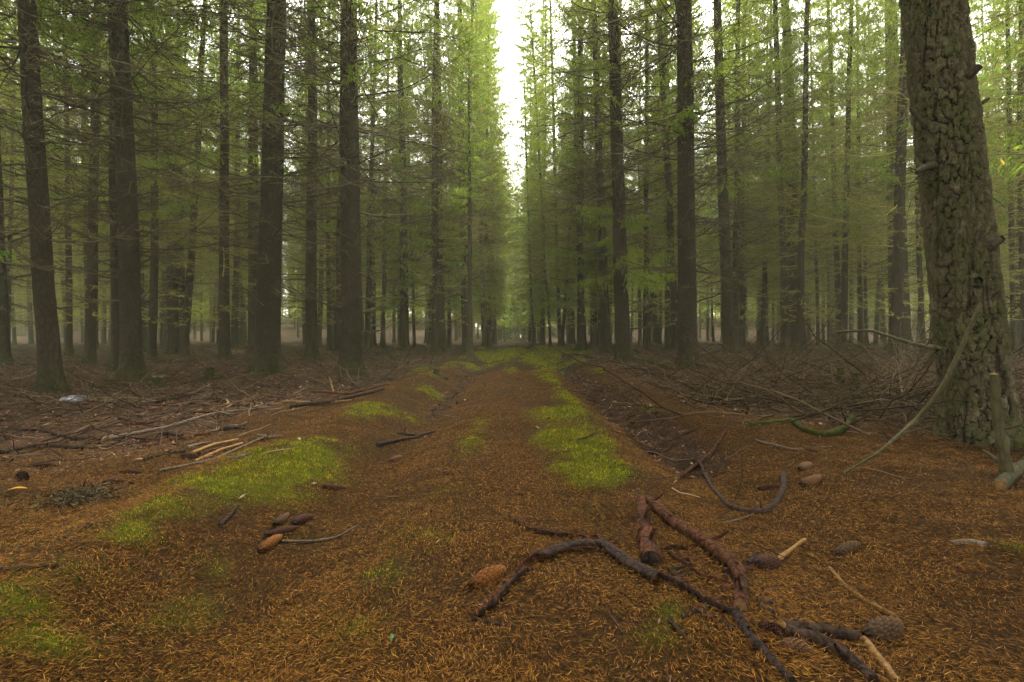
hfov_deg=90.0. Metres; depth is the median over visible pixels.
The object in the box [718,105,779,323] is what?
spruce tree
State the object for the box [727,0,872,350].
spruce tree
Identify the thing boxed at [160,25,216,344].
spruce tree
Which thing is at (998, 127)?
spruce tree
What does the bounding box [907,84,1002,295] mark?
spruce tree
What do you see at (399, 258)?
spruce tree
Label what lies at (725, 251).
spruce tree
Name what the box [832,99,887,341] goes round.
spruce tree
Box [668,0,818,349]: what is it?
spruce tree
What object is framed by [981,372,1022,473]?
branch
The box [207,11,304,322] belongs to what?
spruce tree
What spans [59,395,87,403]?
stone
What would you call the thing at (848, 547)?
spruce cone
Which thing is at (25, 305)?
spruce tree
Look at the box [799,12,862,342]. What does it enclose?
spruce tree
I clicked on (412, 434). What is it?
fallen branch
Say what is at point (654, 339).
spruce tree
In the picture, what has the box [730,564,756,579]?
bark fragment
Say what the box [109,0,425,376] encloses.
spruce tree
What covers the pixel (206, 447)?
fallen branch
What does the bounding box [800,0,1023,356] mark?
spruce tree
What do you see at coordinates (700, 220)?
spruce tree
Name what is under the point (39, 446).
floor stick
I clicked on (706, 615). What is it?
bark fragment
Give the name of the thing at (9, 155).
spruce tree
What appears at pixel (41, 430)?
floor stick
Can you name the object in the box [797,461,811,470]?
spruce cone
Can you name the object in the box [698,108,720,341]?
spruce tree
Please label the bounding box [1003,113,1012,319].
spruce tree
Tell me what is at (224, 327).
spruce tree
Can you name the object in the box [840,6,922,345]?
spruce tree
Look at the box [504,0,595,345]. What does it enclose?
spruce tree
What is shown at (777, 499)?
fallen branch
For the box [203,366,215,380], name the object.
tree stump
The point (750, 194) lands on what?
spruce tree
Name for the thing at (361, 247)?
spruce tree
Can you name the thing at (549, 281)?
spruce tree
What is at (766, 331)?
spruce tree
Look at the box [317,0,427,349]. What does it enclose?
spruce tree
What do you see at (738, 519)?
fallen branch
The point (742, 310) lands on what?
spruce tree
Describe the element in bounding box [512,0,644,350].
spruce tree
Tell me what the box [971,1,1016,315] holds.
spruce tree
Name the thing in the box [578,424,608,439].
fallen branch
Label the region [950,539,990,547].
fallen branch
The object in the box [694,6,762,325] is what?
spruce tree
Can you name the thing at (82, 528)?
fallen branch
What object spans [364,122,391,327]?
spruce tree
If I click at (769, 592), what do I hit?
bark fragment
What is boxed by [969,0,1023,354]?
spruce tree
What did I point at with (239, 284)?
spruce tree
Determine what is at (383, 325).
spruce tree
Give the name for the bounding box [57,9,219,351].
spruce tree
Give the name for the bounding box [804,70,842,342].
spruce tree
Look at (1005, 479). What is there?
log
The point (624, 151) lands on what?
spruce tree
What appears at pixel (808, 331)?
spruce tree
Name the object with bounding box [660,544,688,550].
bark strip
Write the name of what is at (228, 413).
floor stick
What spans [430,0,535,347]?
spruce tree
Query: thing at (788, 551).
fallen branch
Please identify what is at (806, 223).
spruce tree
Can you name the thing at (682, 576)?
bark fragment
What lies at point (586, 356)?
fallen branch
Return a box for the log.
[992,457,1023,489]
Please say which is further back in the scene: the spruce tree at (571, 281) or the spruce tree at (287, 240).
the spruce tree at (571, 281)
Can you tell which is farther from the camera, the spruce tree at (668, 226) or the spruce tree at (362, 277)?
the spruce tree at (362, 277)
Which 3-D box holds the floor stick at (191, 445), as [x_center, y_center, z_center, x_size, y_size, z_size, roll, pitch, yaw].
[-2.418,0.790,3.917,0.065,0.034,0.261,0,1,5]
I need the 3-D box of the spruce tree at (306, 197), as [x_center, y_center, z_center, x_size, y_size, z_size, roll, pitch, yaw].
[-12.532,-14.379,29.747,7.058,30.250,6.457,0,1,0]
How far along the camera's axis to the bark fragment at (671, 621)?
1.56 m
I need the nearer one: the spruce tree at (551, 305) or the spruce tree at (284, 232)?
the spruce tree at (551, 305)
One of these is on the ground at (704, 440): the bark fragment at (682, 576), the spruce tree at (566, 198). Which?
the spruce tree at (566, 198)
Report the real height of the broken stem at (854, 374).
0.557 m
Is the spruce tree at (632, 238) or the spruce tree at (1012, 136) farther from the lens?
the spruce tree at (632, 238)
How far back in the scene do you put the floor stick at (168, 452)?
3.62 m
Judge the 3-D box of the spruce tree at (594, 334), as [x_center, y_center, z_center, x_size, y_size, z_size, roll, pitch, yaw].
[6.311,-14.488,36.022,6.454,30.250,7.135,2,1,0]
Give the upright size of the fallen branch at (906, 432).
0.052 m
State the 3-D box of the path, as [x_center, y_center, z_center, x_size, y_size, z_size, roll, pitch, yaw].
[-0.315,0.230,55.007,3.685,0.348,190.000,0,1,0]
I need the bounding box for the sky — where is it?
[0,0,1016,336]
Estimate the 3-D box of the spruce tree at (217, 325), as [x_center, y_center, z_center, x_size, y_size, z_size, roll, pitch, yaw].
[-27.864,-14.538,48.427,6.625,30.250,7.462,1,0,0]
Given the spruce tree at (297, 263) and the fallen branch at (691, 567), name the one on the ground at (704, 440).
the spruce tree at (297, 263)
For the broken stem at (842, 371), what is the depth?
6.17 m
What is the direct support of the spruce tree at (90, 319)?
on the ground at (704, 440)
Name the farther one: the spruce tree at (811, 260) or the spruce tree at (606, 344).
the spruce tree at (811, 260)
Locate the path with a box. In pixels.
[0,339,1023,681]
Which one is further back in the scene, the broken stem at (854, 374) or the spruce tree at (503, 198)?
the spruce tree at (503, 198)
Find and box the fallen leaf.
[5,486,27,492]
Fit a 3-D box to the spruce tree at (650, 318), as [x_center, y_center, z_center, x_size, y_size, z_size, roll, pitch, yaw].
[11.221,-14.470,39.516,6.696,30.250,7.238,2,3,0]
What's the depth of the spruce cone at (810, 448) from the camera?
3.85 m
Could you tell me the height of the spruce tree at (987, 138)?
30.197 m
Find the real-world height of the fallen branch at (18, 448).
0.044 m
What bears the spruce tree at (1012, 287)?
on the ground at (704, 440)
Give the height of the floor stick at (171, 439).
0.049 m
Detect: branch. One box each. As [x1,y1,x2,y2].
[0,443,83,453]
[0,563,59,571]
[6,372,36,382]
[62,521,96,538]
[107,406,268,439]
[133,386,220,407]
[159,436,263,471]
[190,438,238,453]
[194,442,242,461]
[218,504,239,526]
[281,399,350,402]
[281,524,358,542]
[286,388,384,408]
[312,383,387,394]
[376,435,419,445]
[398,428,435,436]
[472,616,512,626]
[473,538,602,615]
[512,518,662,579]
[562,353,592,358]
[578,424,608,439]
[645,493,749,611]
[652,567,732,612]
[667,551,733,583]
[674,427,728,479]
[698,459,787,514]
[722,513,754,523]
[729,605,796,681]
[748,415,815,426]
[754,439,832,449]
[777,619,859,640]
[778,538,806,559]
[782,623,880,681]
[790,414,856,436]
[828,566,899,618]
[836,329,946,350]
[843,303,983,473]
[861,636,901,681]
[895,425,934,434]
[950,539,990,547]
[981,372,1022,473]
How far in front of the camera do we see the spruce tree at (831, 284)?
37.35 m
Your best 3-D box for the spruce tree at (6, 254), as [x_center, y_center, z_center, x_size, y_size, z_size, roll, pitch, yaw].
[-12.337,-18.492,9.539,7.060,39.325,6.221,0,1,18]
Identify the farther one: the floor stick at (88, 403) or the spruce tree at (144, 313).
the spruce tree at (144, 313)
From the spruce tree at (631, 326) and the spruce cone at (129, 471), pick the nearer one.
the spruce cone at (129, 471)
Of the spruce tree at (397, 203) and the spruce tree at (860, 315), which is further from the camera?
the spruce tree at (397, 203)
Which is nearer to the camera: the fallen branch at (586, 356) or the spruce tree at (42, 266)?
the spruce tree at (42, 266)
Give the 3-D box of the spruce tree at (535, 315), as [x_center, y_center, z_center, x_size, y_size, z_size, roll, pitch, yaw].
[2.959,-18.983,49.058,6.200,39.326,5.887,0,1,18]
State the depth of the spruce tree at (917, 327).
46.71 m
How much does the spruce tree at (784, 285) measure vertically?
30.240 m
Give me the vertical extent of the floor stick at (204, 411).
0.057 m
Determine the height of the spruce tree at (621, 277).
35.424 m
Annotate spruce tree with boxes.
[0,0,24,228]
[0,0,44,246]
[0,0,62,326]
[0,0,68,263]
[0,0,108,362]
[0,0,147,357]
[0,0,207,363]
[0,0,261,372]
[0,0,264,393]
[0,0,303,383]
[0,1,100,350]
[0,3,198,355]
[0,23,62,325]
[0,44,31,322]
[0,52,33,345]
[1,22,82,324]
[1,56,32,343]
[2,26,52,299]
[8,22,103,345]
[13,62,64,343]
[14,245,59,342]
[15,0,148,347]
[15,102,75,327]
[15,140,34,340]
[17,144,77,325]
[41,0,246,360]
[47,88,83,343]
[48,60,109,345]
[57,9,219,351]
[59,102,98,341]
[70,3,188,348]
[71,199,110,343]
[72,227,110,342]
[73,19,159,321]
[75,162,109,342]
[76,248,110,320]
[79,1,247,354]
[98,73,110,319]
[102,27,160,334]
[103,1,247,352]
[105,0,266,355]
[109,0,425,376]
[134,0,303,359]
[135,3,208,348]
[143,27,211,306]
[144,7,217,306]
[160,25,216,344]
[160,54,207,328]
[167,0,319,354]
[178,0,419,360]
[183,2,288,349]
[185,9,246,347]
[187,0,526,377]
[192,20,245,328]
[196,173,232,342]
[197,82,247,343]
[199,21,283,344]
[204,59,259,344]
[206,1,320,308]
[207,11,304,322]
[216,139,247,342]
[240,12,300,295]
[245,68,302,313]
[247,143,301,322]
[250,0,409,354]
[259,0,338,322]
[281,19,335,320]
[281,62,335,321]
[281,96,298,329]
[281,130,333,342]
[282,41,332,343]
[283,0,387,350]
[283,5,366,347]
[284,4,396,346]
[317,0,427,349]
[317,79,337,327]
[330,111,378,326]
[331,0,457,350]
[332,0,423,346]
[359,20,398,345]
[359,72,389,342]
[360,0,427,348]
[361,0,516,352]
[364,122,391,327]
[366,0,444,346]
[368,0,509,355]
[374,5,429,325]
[375,20,430,327]
[375,42,420,344]
[376,75,415,342]
[382,0,487,332]
[386,93,428,326]
[395,0,531,325]
[399,48,475,326]
[400,0,523,350]
[400,33,514,362]
[408,1,459,346]
[408,74,458,344]
[412,1,477,345]
[416,140,428,342]
[419,0,527,321]
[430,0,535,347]
[448,0,530,324]
[453,0,540,346]
[459,3,517,342]
[462,3,526,333]
[467,1,514,324]
[473,35,526,326]
[478,9,525,343]
[491,0,561,343]
[494,0,575,345]
[501,0,736,362]
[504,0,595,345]
[508,0,574,344]
[509,5,550,341]
[511,3,559,327]
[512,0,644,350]
[512,23,556,341]
[516,0,667,352]
[516,2,567,343]
[521,0,629,348]
[525,77,592,342]
[530,0,608,345]
[537,5,637,345]
[539,67,593,342]
[547,89,584,341]
[550,29,642,343]
[551,93,585,336]
[557,58,632,325]
[560,0,853,370]
[568,0,676,325]
[572,8,634,344]
[587,0,740,351]
[592,0,712,350]
[604,2,717,349]
[607,0,675,344]
[609,57,649,324]
[613,68,676,344]
[625,127,643,341]
[627,26,676,343]
[630,0,713,328]
[630,65,676,342]
[637,91,664,340]
[640,0,826,353]
[649,54,712,300]
[657,7,731,325]
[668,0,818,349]
[674,5,718,343]
[674,79,714,298]
[692,0,851,348]
[693,0,771,311]
[694,0,859,352]
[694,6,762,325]
[696,62,770,341]
[697,14,771,322]
[697,100,724,326]
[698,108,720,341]
[701,9,781,335]
[702,16,778,323]
[704,1,826,348]
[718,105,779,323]
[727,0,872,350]
[727,6,826,344]
[728,0,896,353]
[747,48,783,323]
[747,83,785,342]
[747,136,758,327]
[751,0,912,347]
[752,22,842,344]
[756,183,779,341]
[759,0,916,351]
[763,19,830,318]
[769,83,832,297]
[776,0,869,345]
[796,118,821,327]
[797,0,885,327]
[799,0,913,347]
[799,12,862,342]
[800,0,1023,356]
[801,120,826,341]
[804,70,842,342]
[805,43,852,342]
[812,0,913,345]
[814,95,834,341]
[814,106,843,340]
[818,23,886,342]
[821,0,1006,350]
[826,0,1020,353]
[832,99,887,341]
[839,50,886,340]
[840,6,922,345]
[841,6,927,324]
[843,44,912,342]
[848,213,886,327]
[856,144,888,340]
[874,146,917,318]
[878,4,1015,315]
[882,214,924,325]
[885,140,929,340]
[906,20,998,344]
[907,4,1015,277]
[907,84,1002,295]
[969,0,1023,352]
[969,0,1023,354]
[970,0,1023,275]
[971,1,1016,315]
[976,0,1016,324]
[976,0,1023,258]
[976,0,1023,348]
[979,1,1023,196]
[983,9,1015,289]
[983,26,1016,312]
[988,14,1015,275]
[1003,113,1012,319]
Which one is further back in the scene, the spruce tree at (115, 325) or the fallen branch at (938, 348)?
the spruce tree at (115, 325)
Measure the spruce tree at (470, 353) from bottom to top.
11.360 m
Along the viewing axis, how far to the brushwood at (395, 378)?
9.52 m
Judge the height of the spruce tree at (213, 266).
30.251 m
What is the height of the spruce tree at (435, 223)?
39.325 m
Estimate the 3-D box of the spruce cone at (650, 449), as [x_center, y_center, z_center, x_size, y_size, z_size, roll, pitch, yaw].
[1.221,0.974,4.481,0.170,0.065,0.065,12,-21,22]
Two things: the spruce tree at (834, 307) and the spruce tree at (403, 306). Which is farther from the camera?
the spruce tree at (834, 307)
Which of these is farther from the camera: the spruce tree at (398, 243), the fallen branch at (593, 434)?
the spruce tree at (398, 243)
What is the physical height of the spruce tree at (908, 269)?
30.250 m
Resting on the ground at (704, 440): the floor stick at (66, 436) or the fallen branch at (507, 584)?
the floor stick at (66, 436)
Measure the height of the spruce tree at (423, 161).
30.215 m
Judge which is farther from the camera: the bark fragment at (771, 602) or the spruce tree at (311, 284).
the spruce tree at (311, 284)
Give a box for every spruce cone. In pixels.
[15,470,29,480]
[32,463,54,467]
[98,478,124,484]
[119,470,141,474]
[181,452,198,459]
[257,534,282,551]
[264,525,298,536]
[272,512,288,524]
[291,513,314,524]
[322,484,345,489]
[389,455,401,461]
[468,564,506,588]
[643,448,660,455]
[752,553,780,571]
[757,484,781,490]
[758,621,783,638]
[780,637,813,655]
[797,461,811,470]
[798,474,821,485]
[802,445,819,452]
[832,541,860,556]
[861,615,903,642]
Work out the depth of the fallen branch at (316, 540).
2.59 m
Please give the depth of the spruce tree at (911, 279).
54.18 m
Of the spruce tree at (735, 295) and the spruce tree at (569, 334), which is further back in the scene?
the spruce tree at (569, 334)
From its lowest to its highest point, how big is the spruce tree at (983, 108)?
30.250 m
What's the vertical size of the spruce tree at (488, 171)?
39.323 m
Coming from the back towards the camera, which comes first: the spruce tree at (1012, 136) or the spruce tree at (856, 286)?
the spruce tree at (856, 286)
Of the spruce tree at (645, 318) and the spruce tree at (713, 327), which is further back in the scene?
the spruce tree at (713, 327)
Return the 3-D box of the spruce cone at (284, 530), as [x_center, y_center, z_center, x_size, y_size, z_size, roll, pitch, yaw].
[-1.154,0.951,2.556,0.046,0.046,0.210,-35,-21,17]
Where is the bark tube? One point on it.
(650, 553)
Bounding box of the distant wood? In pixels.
[13,82,1009,341]
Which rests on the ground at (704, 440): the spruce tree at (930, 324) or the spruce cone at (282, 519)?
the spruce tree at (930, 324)
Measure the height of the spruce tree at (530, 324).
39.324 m
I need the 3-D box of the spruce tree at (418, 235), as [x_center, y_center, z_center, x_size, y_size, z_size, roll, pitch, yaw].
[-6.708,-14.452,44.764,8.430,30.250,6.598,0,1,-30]
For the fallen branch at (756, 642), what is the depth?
1.41 m
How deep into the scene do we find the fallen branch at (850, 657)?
1.41 m
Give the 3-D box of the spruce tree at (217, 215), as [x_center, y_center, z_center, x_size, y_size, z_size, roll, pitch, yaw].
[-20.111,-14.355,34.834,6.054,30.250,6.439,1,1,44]
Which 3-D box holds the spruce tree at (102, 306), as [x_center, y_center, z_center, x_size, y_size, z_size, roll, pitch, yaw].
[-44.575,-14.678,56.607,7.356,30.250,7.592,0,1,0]
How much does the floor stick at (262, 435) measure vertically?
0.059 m
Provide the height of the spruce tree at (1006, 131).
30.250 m
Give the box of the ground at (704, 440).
[0,316,1023,656]
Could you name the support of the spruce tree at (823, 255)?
on the ground at (704, 440)
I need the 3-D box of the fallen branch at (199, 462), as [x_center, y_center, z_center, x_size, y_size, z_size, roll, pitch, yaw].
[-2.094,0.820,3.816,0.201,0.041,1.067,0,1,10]
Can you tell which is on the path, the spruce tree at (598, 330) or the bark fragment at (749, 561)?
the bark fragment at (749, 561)
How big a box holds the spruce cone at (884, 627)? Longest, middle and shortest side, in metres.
0.210 x 0.078 x 0.078 m
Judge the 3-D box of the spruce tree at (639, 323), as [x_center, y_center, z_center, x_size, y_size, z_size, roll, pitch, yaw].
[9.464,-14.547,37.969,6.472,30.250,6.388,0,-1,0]
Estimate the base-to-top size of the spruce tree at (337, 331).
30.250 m
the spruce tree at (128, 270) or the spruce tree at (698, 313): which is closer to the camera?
the spruce tree at (128, 270)
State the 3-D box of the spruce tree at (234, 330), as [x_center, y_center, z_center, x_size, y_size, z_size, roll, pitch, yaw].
[-16.265,-14.351,30.188,6.363,30.250,7.338,1,0,0]
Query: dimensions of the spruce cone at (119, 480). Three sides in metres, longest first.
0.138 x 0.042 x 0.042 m
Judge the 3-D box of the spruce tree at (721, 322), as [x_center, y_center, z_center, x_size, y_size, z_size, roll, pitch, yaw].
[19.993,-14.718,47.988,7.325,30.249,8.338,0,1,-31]
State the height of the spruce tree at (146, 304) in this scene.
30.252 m
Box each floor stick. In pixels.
[14,427,58,432]
[37,441,67,448]
[51,432,94,439]
[77,400,102,407]
[111,435,146,444]
[120,433,159,441]
[121,416,162,424]
[142,436,191,447]
[143,449,185,459]
[159,430,183,436]
[178,398,222,404]
[180,431,210,436]
[185,441,210,448]
[193,408,224,413]
[198,446,225,454]
[216,410,239,414]
[219,426,249,430]
[226,452,250,459]
[229,422,246,426]
[256,433,282,437]
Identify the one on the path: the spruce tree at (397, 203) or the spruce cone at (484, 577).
the spruce cone at (484, 577)
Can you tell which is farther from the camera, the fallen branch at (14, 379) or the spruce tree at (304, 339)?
the spruce tree at (304, 339)
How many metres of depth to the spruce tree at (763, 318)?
29.93 m
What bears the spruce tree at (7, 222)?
on the ground at (704, 440)
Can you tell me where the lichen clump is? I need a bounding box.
[2,479,139,514]
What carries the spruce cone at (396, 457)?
on the path
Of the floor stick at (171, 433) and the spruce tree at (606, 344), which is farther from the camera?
the spruce tree at (606, 344)
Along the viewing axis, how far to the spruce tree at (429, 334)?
46.96 m
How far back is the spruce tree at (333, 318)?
36.69 m
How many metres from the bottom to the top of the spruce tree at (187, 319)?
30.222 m
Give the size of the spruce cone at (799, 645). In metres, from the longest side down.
0.085 x 0.046 x 0.046 m
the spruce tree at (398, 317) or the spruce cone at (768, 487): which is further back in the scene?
the spruce tree at (398, 317)
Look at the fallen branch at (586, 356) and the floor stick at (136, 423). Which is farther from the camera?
the fallen branch at (586, 356)
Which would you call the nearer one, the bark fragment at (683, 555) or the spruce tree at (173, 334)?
the bark fragment at (683, 555)
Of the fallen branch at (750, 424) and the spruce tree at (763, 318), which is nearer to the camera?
the fallen branch at (750, 424)
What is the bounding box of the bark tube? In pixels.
[633,494,662,567]
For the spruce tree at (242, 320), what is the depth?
42.88 m
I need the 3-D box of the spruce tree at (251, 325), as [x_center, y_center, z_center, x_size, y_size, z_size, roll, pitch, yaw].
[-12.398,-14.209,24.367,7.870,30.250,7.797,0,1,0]
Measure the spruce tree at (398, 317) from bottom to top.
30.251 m
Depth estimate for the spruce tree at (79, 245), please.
38.28 m
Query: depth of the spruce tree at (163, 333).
31.82 m
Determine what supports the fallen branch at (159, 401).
on the ground at (704, 440)
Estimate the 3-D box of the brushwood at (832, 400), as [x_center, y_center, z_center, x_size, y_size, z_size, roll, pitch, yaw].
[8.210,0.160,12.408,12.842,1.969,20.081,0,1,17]
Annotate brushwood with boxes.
[0,331,463,423]
[546,291,1023,447]
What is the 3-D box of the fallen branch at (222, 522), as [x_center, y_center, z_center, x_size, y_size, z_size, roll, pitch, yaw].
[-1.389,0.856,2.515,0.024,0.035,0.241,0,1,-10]
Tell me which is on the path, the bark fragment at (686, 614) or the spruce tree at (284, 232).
the bark fragment at (686, 614)
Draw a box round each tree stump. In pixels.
[150,375,167,388]
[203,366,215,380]
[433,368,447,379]
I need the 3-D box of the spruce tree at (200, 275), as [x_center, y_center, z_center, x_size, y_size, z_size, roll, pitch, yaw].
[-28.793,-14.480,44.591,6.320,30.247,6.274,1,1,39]
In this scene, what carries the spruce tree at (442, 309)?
on the ground at (704, 440)
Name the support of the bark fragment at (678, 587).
on the path
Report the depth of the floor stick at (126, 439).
4.15 m
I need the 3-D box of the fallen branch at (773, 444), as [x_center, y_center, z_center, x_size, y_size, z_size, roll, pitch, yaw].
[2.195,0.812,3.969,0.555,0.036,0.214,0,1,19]
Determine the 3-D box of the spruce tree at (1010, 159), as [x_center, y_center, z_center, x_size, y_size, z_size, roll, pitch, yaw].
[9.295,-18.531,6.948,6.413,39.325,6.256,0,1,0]
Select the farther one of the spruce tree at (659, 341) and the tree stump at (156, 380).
the spruce tree at (659, 341)
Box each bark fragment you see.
[667,617,686,635]
[668,561,693,572]
[670,568,683,575]
[674,575,694,589]
[676,573,689,581]
[677,551,696,560]
[681,603,700,618]
[696,596,722,613]
[698,611,719,618]
[720,583,733,591]
[721,620,738,631]
[722,567,730,573]
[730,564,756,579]
[741,610,751,623]
[745,553,761,565]
[756,598,776,605]
[758,602,775,614]
[759,587,775,596]
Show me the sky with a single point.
(499, 3)
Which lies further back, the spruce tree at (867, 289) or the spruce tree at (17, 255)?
the spruce tree at (867, 289)
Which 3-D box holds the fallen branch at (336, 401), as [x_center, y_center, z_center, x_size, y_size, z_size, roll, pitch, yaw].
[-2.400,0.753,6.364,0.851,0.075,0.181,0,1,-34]
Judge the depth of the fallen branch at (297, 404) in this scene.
6.37 m
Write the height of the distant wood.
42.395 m
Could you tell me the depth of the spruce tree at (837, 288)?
27.57 m
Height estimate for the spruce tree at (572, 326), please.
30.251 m
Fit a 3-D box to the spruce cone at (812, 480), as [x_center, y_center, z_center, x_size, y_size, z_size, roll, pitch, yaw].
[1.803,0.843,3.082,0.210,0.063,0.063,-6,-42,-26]
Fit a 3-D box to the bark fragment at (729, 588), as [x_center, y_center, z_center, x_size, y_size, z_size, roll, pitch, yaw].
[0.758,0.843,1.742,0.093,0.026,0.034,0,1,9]
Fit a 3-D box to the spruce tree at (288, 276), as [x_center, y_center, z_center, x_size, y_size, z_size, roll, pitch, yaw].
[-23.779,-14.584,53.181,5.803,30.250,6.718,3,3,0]
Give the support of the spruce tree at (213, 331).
on the ground at (704, 440)
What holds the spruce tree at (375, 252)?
on the ground at (704, 440)
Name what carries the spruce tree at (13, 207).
on the ground at (704, 440)
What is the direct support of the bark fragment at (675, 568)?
on the path
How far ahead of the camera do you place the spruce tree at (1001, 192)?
33.70 m
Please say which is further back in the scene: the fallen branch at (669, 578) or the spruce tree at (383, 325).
the spruce tree at (383, 325)
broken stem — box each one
[837,366,846,399]
[851,371,859,402]
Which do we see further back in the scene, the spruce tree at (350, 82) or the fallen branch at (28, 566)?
the spruce tree at (350, 82)
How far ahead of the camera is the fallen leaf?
2.75 m
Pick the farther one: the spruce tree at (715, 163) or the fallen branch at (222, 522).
the spruce tree at (715, 163)
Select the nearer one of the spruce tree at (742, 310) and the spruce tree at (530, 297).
the spruce tree at (742, 310)
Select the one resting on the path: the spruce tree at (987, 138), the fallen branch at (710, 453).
the fallen branch at (710, 453)
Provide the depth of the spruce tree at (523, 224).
59.91 m
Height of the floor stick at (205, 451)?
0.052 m
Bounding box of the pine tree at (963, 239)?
[882,0,1023,448]
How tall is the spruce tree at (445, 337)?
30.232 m
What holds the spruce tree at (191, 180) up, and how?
on the ground at (704, 440)
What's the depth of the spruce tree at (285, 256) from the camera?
45.60 m
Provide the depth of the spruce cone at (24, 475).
2.97 m
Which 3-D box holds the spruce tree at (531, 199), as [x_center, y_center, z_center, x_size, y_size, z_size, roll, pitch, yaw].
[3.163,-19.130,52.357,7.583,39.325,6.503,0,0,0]
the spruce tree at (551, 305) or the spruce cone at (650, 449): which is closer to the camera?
the spruce cone at (650, 449)
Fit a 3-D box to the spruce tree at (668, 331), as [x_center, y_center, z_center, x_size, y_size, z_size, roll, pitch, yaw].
[8.537,-14.306,28.420,8.370,30.253,6.617,0,1,-25]
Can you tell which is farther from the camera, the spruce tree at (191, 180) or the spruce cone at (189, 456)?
the spruce tree at (191, 180)
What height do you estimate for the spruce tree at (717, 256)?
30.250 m
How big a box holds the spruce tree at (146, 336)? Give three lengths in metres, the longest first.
30.250 x 6.500 x 5.792 m
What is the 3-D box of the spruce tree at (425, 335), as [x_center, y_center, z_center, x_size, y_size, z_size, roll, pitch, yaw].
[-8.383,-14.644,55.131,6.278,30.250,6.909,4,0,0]
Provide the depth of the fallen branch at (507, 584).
1.97 m
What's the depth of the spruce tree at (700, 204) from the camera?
36.86 m
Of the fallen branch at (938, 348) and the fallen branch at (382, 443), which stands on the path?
the fallen branch at (382, 443)
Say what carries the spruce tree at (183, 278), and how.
on the ground at (704, 440)
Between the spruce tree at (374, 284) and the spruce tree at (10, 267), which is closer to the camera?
the spruce tree at (10, 267)
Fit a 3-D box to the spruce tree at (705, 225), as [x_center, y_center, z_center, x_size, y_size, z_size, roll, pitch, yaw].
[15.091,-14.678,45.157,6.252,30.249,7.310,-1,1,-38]
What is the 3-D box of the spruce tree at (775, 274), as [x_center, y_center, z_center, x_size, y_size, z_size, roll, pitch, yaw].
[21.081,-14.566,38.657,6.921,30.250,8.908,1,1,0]
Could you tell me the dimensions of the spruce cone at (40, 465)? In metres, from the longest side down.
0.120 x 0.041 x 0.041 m
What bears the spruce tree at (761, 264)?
on the ground at (704, 440)
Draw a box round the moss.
[0,345,1023,666]
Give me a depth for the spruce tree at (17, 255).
37.88 m
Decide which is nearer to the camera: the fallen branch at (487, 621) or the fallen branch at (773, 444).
the fallen branch at (487, 621)
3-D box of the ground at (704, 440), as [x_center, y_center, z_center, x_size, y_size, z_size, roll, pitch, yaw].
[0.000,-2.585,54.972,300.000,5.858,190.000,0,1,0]
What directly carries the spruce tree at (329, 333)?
on the ground at (704, 440)
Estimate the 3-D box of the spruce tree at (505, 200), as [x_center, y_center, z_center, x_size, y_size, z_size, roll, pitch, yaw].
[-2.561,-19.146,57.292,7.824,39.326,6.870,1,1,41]
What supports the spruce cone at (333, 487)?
on the path
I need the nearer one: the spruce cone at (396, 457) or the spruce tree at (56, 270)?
the spruce cone at (396, 457)
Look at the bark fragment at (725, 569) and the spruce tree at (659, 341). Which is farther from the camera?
the spruce tree at (659, 341)
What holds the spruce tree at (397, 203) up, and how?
on the ground at (704, 440)
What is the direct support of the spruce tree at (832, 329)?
on the ground at (704, 440)
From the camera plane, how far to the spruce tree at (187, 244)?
38.98 m
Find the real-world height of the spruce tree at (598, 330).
30.251 m
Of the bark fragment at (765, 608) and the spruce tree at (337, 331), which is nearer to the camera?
the bark fragment at (765, 608)
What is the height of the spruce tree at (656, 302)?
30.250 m
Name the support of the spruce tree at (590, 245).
on the ground at (704, 440)
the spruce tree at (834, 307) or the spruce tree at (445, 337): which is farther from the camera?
the spruce tree at (834, 307)
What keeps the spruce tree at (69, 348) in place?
on the ground at (704, 440)
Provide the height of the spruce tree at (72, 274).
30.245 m
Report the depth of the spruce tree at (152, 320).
19.00 m
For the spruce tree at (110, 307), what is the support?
on the ground at (704, 440)
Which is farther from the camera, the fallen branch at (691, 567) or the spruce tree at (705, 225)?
the spruce tree at (705, 225)
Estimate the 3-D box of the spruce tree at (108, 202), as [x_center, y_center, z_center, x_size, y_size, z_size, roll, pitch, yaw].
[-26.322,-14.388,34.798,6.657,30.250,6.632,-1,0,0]
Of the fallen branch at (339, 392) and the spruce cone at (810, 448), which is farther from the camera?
the fallen branch at (339, 392)
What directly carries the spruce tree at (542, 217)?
on the ground at (704, 440)
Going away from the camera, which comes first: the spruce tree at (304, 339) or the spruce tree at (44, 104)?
the spruce tree at (44, 104)
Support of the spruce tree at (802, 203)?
on the ground at (704, 440)
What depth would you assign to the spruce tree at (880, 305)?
57.48 m
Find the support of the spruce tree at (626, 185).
on the ground at (704, 440)
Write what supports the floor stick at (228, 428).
on the ground at (704, 440)
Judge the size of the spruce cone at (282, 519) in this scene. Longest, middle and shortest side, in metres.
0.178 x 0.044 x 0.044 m

